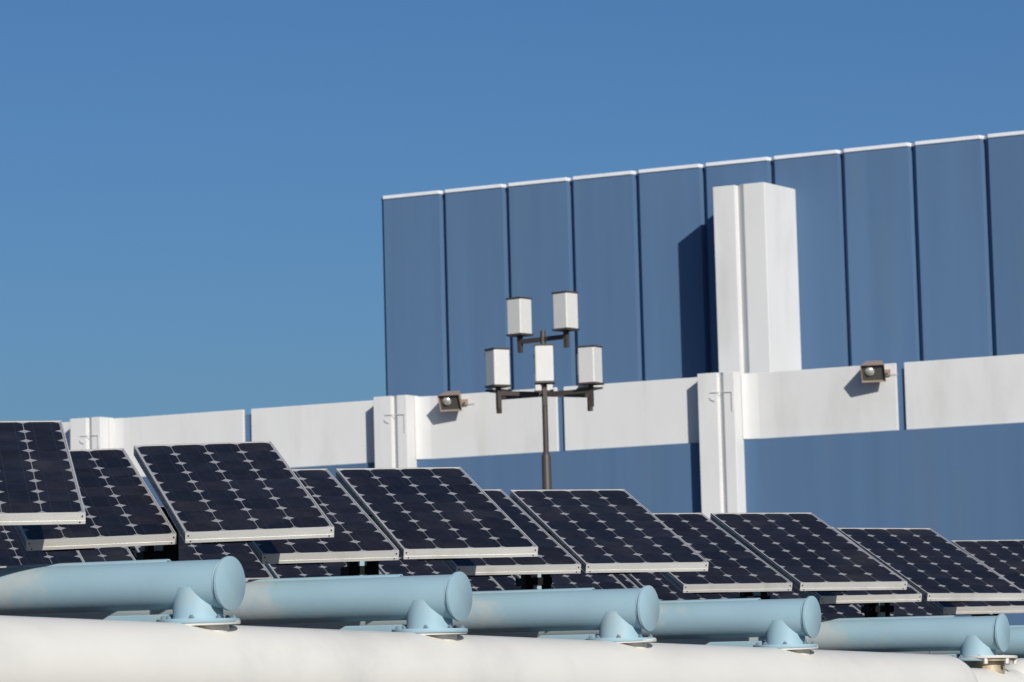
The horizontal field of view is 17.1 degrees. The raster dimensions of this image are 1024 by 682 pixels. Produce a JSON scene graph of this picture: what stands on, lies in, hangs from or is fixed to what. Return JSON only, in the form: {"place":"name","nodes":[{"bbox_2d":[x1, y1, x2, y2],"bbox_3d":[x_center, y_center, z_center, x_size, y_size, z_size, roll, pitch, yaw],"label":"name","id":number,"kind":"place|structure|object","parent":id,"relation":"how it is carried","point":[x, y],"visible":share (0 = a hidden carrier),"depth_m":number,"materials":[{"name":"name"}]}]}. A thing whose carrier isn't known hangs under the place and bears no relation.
{"place":"outdoors","nodes":[
{"label":"outdoors","id":0,"kind":"place"},
{"bbox_2d":[0,615,977,681],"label":"white pipe","id":1,"kind":"object","parent":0,"point":[41,649],"visible":0.91,"depth_m":11.36,"materials":[{"name":"metal"}]},
{"bbox_2d":[0,556,245,622],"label":"blue pipe","id":2,"kind":"object","parent":1,"relation":"on","point":[200,591],"visible":0.94,"depth_m":10.85,"materials":[{"name":"metal"}]},
{"bbox_2d":[3,572,471,632],"bbox_3d":[-2.201,1.043,12.839,4.607,0.209,0.264,-4,-6,28],"label":"blue pipe","id":3,"kind":"object","parent":1,"relation":"on","point":[430,604],"visible":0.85,"depth_m":11.90,"materials":[{"name":"metal"}]},
{"bbox_2d":[136,507,178,560],"bbox_3d":[-1.301,0.776,12.425,0.900,0.349,0.198,0,-6,-17],"label":"panel post","id":4,"kind":"object","parent":3,"relation":"on","point":[155,552],"visible":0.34,"depth_m":12.35,"materials":[{"name":"black metal"}]},
{"bbox_2d":[15,448,176,551],"bbox_3d":[-1.584,0.583,12.437,0.526,0.068,1.166,-2,14,-15],"label":"solar panel","id":5,"kind":"object","parent":4,"relation":"on","point":[122,508],"visible":0.68,"depth_m":12.16,"materials":[{"name":"grey"}]},
{"bbox_2d":[134,441,333,543],"bbox_3d":[-1.027,0.555,12.428,0.526,0.068,1.166,-1,14,-15],"label":"solar panel","id":6,"kind":"object","parent":4,"relation":"on","point":[225,492],"visible":1,"depth_m":12.32,"materials":[{"name":"grey"}]},
{"bbox_2d":[242,585,659,641],"bbox_3d":[-1.507,1.165,13.871,4.607,0.209,0.264,-4,-6,28],"label":"blue pipe","id":7,"kind":"object","parent":1,"relation":"on","point":[622,615],"visible":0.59,"depth_m":12.91,"materials":[{"name":"metal"}]},
{"bbox_2d":[340,515,378,575],"bbox_3d":[-0.609,0.874,13.459,0.900,0.396,0.198,0,-6,-17],"label":"panel post","id":8,"kind":"object","parent":7,"relation":"on","point":[355,568],"visible":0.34,"depth_m":13.37,"materials":[{"name":"black metal"}]},
{"bbox_2d":[246,468,398,564],"bbox_3d":[-0.844,0.690,13.318,0.526,0.068,1.166,-1,14,-17],"label":"solar panel","id":9,"kind":"object","parent":8,"relation":"on","point":[359,535],"visible":0.52,"depth_m":12.93,"materials":[{"name":"grey"}]},
{"bbox_2d":[335,467,537,560],"bbox_3d":[-0.311,0.685,13.467,0.526,0.068,1.166,0,13,-16],"label":"solar panel","id":10,"kind":"object","parent":8,"relation":"on","point":[435,513],"visible":1,"depth_m":13.37,"materials":[{"name":"grey"}]},
{"bbox_2d":[457,596,820,647],"bbox_3d":[-0.804,1.281,14.902,4.607,0.209,0.264,-4,-6,28],"label":"blue pipe","id":11,"kind":"object","parent":1,"relation":"on","point":[784,623],"visible":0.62,"depth_m":13.93,"materials":[{"name":"metal"}]},
{"bbox_2d":[126,547,135,558],"bbox_3d":[-1.751,1.125,15.465,0.900,0.388,0.198,0,-6,-17],"label":"panel post","id":12,"kind":"object","parent":11,"relation":"on","point":[131,551],"visible":0.07,"depth_m":15.40,"materials":[{"name":"black metal"}]},
{"bbox_2d":[79,546,135,561],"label":"solar panel","id":13,"kind":"object","parent":12,"relation":"on","point":[103,554],"visible":0.06,"depth_m":15.19,"materials":[{"name":"grey"}]},
{"bbox_2d":[130,506,273,581],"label":"solar panel","id":14,"kind":"object","parent":12,"relation":"on","point":[243,554],"visible":0.16,"depth_m":15.30,"materials":[{"name":"grey"}]},
{"bbox_2d":[515,532,551,589],"bbox_3d":[0.083,0.995,14.491,0.900,0.388,0.198,0,-6,-17],"label":"panel post","id":15,"kind":"object","parent":11,"relation":"on","point":[532,581],"visible":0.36,"depth_m":14.41,"materials":[{"name":"black metal"}]},
{"bbox_2d":[442,489,580,576],"bbox_3d":[-0.137,0.811,14.348,0.526,0.068,1.166,0,13,-17],"label":"solar panel","id":16,"kind":"object","parent":15,"relation":"on","point":[553,557],"visible":0.39,"depth_m":13.89,"materials":[{"name":"grey"}]},
{"bbox_2d":[510,489,708,573],"bbox_3d":[0.398,0.814,14.499,0.526,0.069,1.166,0,12,-16],"label":"solar panel","id":17,"kind":"object","parent":15,"relation":"on","point":[609,531],"visible":0.98,"depth_m":14.40,"materials":[{"name":"grey"}]},
{"bbox_2d":[0,0,1023,421],"label":"sky","id":18,"kind":"structure","parent":0,"point":[191,191],"materials":[{"name":"blue"}]},
{"bbox_2d":[62,131,1023,624],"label":"warehouse","id":19,"kind":"structure","parent":0,"point":[740,321],"depth_m":65.74,"materials":[{"name":"blue paint"}]},
{"bbox_2d":[437,391,474,411],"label":"floodlight","id":20,"kind":"object","parent":19,"relation":"attached to","point":[450,401],"visible":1,"depth_m":66.46,"materials":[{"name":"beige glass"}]},
{"bbox_2d":[860,360,897,382],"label":"floodlight","id":21,"kind":"object","parent":19,"relation":"attached to","point":[874,371],"visible":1,"depth_m":62.49,"materials":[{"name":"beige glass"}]},
{"bbox_2d":[484,291,603,489],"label":"street lamp","id":22,"kind":"object","parent":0,"point":[565,320],"visible":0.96,"depth_m":42.91,"materials":[{"name":"white metal"}]},
{"bbox_2d":[1005,658,1023,673],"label":"white pipe","id":23,"kind":"object","parent":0,"point":[1019,666],"visible":0.29,"depth_m":15.59,"materials":[{"name":"metal"}]},
{"bbox_2d":[888,625,1023,657],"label":"blue pipe","id":24,"kind":"object","parent":23,"relation":"on","point":[1016,645],"visible":0.04,"depth_m":16.59,"materials":[{"name":"metal"}]},
{"bbox_2d":[861,602,893,617],"bbox_3d":[1.815,1.310,17.070,0.900,0.396,0.198,0,-6,-17],"label":"panel post","id":25,"kind":"object","parent":24,"relation":"on","point":[882,609],"visible":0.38,"depth_m":16.99,"materials":[{"name":"black metal"}]},
{"bbox_2d":[805,527,921,604],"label":"solar panel","id":26,"kind":"object","parent":25,"relation":"on","point":[908,594],"visible":0.26,"depth_m":16.40,"materials":[{"name":"grey"}]},
{"bbox_2d":[836,528,1023,601],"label":"solar panel","id":27,"kind":"object","parent":25,"relation":"attached to","point":[928,564],"visible":0.97,"depth_m":16.99,"materials":[{"name":"grey"}]},
{"bbox_2d":[963,655,1023,681],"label":"pipe link","id":28,"kind":"object","parent":23,"relation":"attached to","point":[989,668],"visible":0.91,"depth_m":15.32,"materials":[{"name":"white paint"}]},
{"bbox_2d":[649,614,1009,660],"bbox_3d":[0.190,1.476,16.449,4.607,0.209,0.264,-4,-6,28],"label":"blue pipe","id":29,"kind":"object","parent":28,"relation":"on","point":[976,635],"visible":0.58,"depth_m":15.52,"materials":[{"name":"metal"}]},
{"bbox_2d":[736,553,769,599],"bbox_3d":[1.122,1.186,16.039,0.900,0.396,0.198,0,-6,-17],"label":"panel post","id":30,"kind":"object","parent":29,"relation":"on","point":[762,595],"visible":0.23,"depth_m":15.96,"materials":[{"name":"black metal"}]},
{"bbox_2d":[652,513,791,593],"bbox_3d":[0.840,0.993,15.892,0.526,0.068,1.166,0,13,-18],"label":"solar panel","id":31,"kind":"object","parent":30,"relation":"on","point":[734,565],"visible":0.67,"depth_m":15.65,"materials":[{"name":"grey"}]},
{"bbox_2d":[710,513,906,591],"bbox_3d":[1.380,0.998,16.049,0.526,0.068,1.166,1,13,-18],"label":"solar panel","id":32,"kind":"object","parent":30,"relation":"on","point":[809,552],"visible":1,"depth_m":15.96,"materials":[{"name":"grey"}]},
{"bbox_3d":[1.576,1.726,18.513,4.607,0.209,0.264,-4,-6,28],"label":"blue pipe","id":33,"kind":"object","parent":23,"relation":"on","visible":0},
{"bbox_2d":[971,613,998,615],"bbox_3d":[2.507,1.435,18.102,0.900,0.396,0.198,0,-6,-17],"label":"panel post","id":34,"kind":"object","parent":33,"relation":"on","point":[996,614],"visible":0.08,"depth_m":18.01,"materials":[{"name":"black metal"}]},
{"bbox_2d":[922,598,1023,615],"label":"solar panel","id":35,"kind":"object","parent":34,"relation":"on","point":[970,608],"visible":0.2,"depth_m":17.41,"materials":[{"name":"grey"}]},
{"bbox_2d":[951,540,1023,591],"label":"solar panel","id":36,"kind":"object","parent":34,"relation":"on","point":[1004,559],"visible":0.88,"depth_m":18.35,"materials":[{"name":"grey"}]},
{"bbox_3d":[-1.994,0.630,11.395,0.900,0.406,0.198,0,-6,-17],"label":"panel post","id":37,"kind":"object","parent":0,"visible":0},
{"bbox_2d":[0,420,85,524],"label":"solar panel","id":38,"kind":"object","parent":37,"relation":"on","point":[39,485],"visible":1,"depth_m":11.21,"materials":[{"name":"grey"}]},
{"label":"panel post","id":39,"kind":"object","parent":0,"visible":0},
{"bbox_2d":[0,525,84,567],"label":"solar panel","id":40,"kind":"object","parent":39,"relation":"on","point":[13,551],"visible":0.23,"depth_m":14.08,"materials":[{"name":"grey"}]},
{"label":"panel post","id":41,"kind":"object","parent":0,"visible":0},
{"bbox_2d":[264,562,382,578],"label":"solar panel","id":42,"kind":"object","parent":41,"relation":"on","point":[327,569],"visible":0.14,"depth_m":16.73,"materials":[{"name":"grey"}]},
{"bbox_2d":[379,554,503,590],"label":"solar panel","id":43,"kind":"object","parent":41,"relation":"attached to","point":[408,567],"visible":0.2,"depth_m":16.85,"materials":[{"name":"grey"}]},
{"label":"panel post","id":44,"kind":"object","parent":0,"visible":0},
{"bbox_2d":[492,575,520,589],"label":"solar panel","id":45,"kind":"object","parent":44,"relation":"on","point":[506,582],"visible":0.03,"depth_m":17.80,"materials":[{"name":"grey"}]},
{"bbox_2d":[512,569,626,588],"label":"solar panel","id":46,"kind":"object","parent":44,"relation":"on","point":[582,579],"visible":0.08,"depth_m":17.92,"materials":[{"name":"grey"}]},
{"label":"panel post","id":47,"kind":"object","parent":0,"visible":0},
{"bbox_2d":[613,574,638,587],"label":"solar panel","id":48,"kind":"object","parent":47,"relation":"on","point":[624,580],"visible":0.06,"depth_m":19.04,"materials":[{"name":"grey"}]},
{"bbox_2d":[624,572,739,600],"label":"solar panel","id":49,"kind":"object","parent":47,"relation":"on","point":[664,587],"visible":0.11,"depth_m":18.92,"materials":[{"name":"grey"}]},
{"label":"panel post","id":50,"kind":"object","parent":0,"visible":0},
{"bbox_2d":[767,585,863,619],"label":"solar panel","id":51,"kind":"object","parent":50,"relation":"on","point":[828,611],"visible":0.11,"depth_m":19.84,"materials":[{"name":"grey"}]},
{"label":"panel post","id":52,"kind":"object","parent":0,"visible":0},
{"bbox_2d":[854,599,943,616],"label":"solar panel","id":53,"kind":"object","parent":52,"relation":"on","point":[921,608],"visible":0.1,"depth_m":20.95,"materials":[{"name":"grey"}]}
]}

